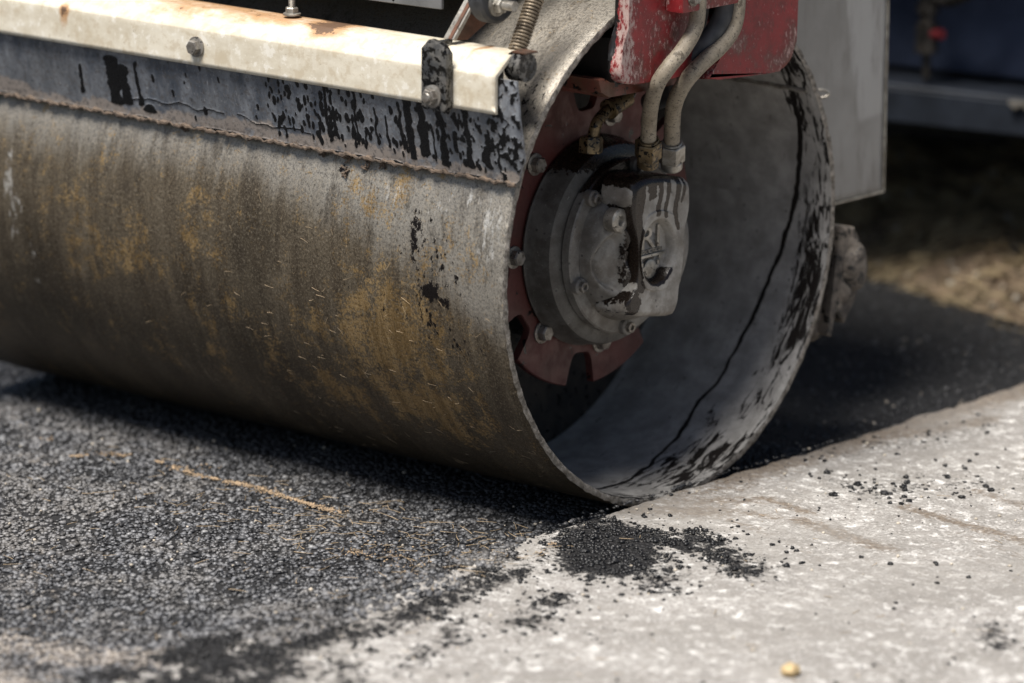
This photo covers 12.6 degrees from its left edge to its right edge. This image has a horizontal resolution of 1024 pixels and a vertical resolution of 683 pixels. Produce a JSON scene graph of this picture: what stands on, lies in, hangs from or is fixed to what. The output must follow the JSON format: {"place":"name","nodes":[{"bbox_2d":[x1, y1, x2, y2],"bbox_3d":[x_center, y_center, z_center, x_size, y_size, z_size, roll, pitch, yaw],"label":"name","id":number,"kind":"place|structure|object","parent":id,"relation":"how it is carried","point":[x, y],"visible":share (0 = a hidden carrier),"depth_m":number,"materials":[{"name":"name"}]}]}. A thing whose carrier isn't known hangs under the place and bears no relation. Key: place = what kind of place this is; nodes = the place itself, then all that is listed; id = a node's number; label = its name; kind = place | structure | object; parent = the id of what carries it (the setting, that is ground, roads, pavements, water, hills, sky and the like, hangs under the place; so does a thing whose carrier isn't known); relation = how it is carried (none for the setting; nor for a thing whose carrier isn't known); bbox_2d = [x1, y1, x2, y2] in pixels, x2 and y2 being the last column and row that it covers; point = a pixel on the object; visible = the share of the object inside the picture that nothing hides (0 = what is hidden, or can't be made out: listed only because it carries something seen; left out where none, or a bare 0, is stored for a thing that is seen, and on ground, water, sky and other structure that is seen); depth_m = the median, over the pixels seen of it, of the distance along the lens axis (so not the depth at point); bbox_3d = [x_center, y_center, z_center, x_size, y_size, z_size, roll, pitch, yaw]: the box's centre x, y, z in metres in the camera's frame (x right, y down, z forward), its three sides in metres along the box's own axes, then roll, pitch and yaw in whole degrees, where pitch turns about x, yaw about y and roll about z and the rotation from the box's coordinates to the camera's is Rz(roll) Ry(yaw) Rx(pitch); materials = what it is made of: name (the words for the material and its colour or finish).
{"place":"outdoors","nodes":[
{"label":"outdoors","id":0,"kind":"place"},
{"bbox_2d":[0,274,1023,682],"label":"asphalt road","id":1,"kind":"structure","parent":0,"point":[808,372],"depth_m":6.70,"materials":[{"name":"black asphalt"}]},
{"bbox_2d":[40,436,555,577],"bbox_3d":[-0.426,0.236,6.227,0.967,0.021,0.463,12,18,39],"label":"sawdust streak","id":2,"kind":"object","parent":1,"relation":"on","point":[247,485],"visible":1,"depth_m":6.39,"materials":[{"name":"beige wood"}]},
{"bbox_2d":[0,0,888,506],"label":"road roller","id":3,"kind":"object","parent":1,"relation":"on","point":[606,250],"visible":1,"depth_m":6.33,"materials":[{"name":"metal"}]},
{"bbox_2d":[3,425,1002,681],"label":"dry straw","id":4,"kind":"object","parent":1,"relation":"on","point":[351,533],"visible":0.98,"depth_m":6.17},
{"bbox_2d":[5,328,1023,681],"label":"stone chips","id":5,"kind":"object","parent":1,"relation":"on","point":[533,524],"visible":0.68,"depth_m":6.21,"materials":[{"name":"grey stone"}]},
{"bbox_2d":[83,383,1023,682],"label":"concrete pavement","id":6,"kind":"structure","parent":0,"point":[701,645],"depth_m":5.85,"materials":[{"name":"grey concrete"}]},
{"bbox_2d":[64,386,1023,682],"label":"bitumen crumbs","id":7,"kind":"object","parent":6,"relation":"on","point":[606,548],"visible":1,"depth_m":5.84,"materials":[{"name":"black asphalt"}]},
{"bbox_2d":[579,547,586,552],"bbox_3d":[0.093,0.273,6.032,0.010,0.007,0.011,-5,14,-21],"label":"asphalt lump","id":8,"kind":"object","parent":6,"relation":"on","point":[583,550],"visible":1,"depth_m":6.03,"materials":[{"name":"grey asphalt"}]},
{"bbox_2d":[781,662,800,677],"bbox_3d":[0.333,0.393,5.527,0.025,0.018,0.020,4,14,15],"label":"yellow pebble","id":9,"kind":"object","parent":6,"relation":"on","point":[790,669],"visible":1,"depth_m":5.52,"materials":[{"name":"stone"}]},
{"bbox_2d":[828,491,837,495],"bbox_3d":[0.439,0.208,6.311,0.013,0.008,0.011,-4,14,-18],"label":"asphalt lump","id":10,"kind":"object","parent":6,"relation":"on","point":[834,493],"visible":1,"depth_m":6.31,"materials":[{"name":"black asphalt"}]},
{"bbox_2d":[853,481,861,485],"bbox_3d":[0.476,0.196,6.375,0.014,0.008,0.013,11,17,39],"label":"asphalt lump","id":11,"kind":"object","parent":6,"relation":"on","point":[857,483],"visible":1,"depth_m":6.37,"materials":[{"name":"black asphalt"}]},
{"bbox_2d":[880,490,887,494],"bbox_3d":[0.509,0.207,6.326,0.011,0.008,0.013,-2,14,-9],"label":"asphalt lump","id":12,"kind":"object","parent":6,"relation":"on","point":[882,492],"visible":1,"depth_m":6.32,"materials":[{"name":"black asphalt"}]},
{"bbox_2d":[987,487,994,491],"bbox_3d":[0.656,0.203,6.346,0.010,0.006,0.011,9,16,33],"label":"asphalt lump","id":13,"kind":"object","parent":6,"relation":"on","point":[991,489],"visible":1,"depth_m":6.34,"materials":[{"name":"black asphalt"}]},
{"bbox_2d":[834,135,1023,332],"bbox_3d":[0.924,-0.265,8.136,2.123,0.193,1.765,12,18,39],"label":"dry grass","id":14,"kind":"structure","parent":0,"point":[956,209],"depth_m":7.84,"materials":[{"name":"beige plant"}]},
{"bbox_2d":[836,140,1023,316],"bbox_3d":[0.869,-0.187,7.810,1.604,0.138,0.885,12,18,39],"label":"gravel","id":15,"kind":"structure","parent":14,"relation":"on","point":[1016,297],"depth_m":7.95,"materials":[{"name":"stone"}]},
{"bbox_2d":[886,0,1023,148],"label":"blue machine","id":16,"kind":"object","parent":14,"relation":"on","point":[955,73],"visible":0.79,"depth_m":7.53,"materials":[{"name":"paint"}]}
]}

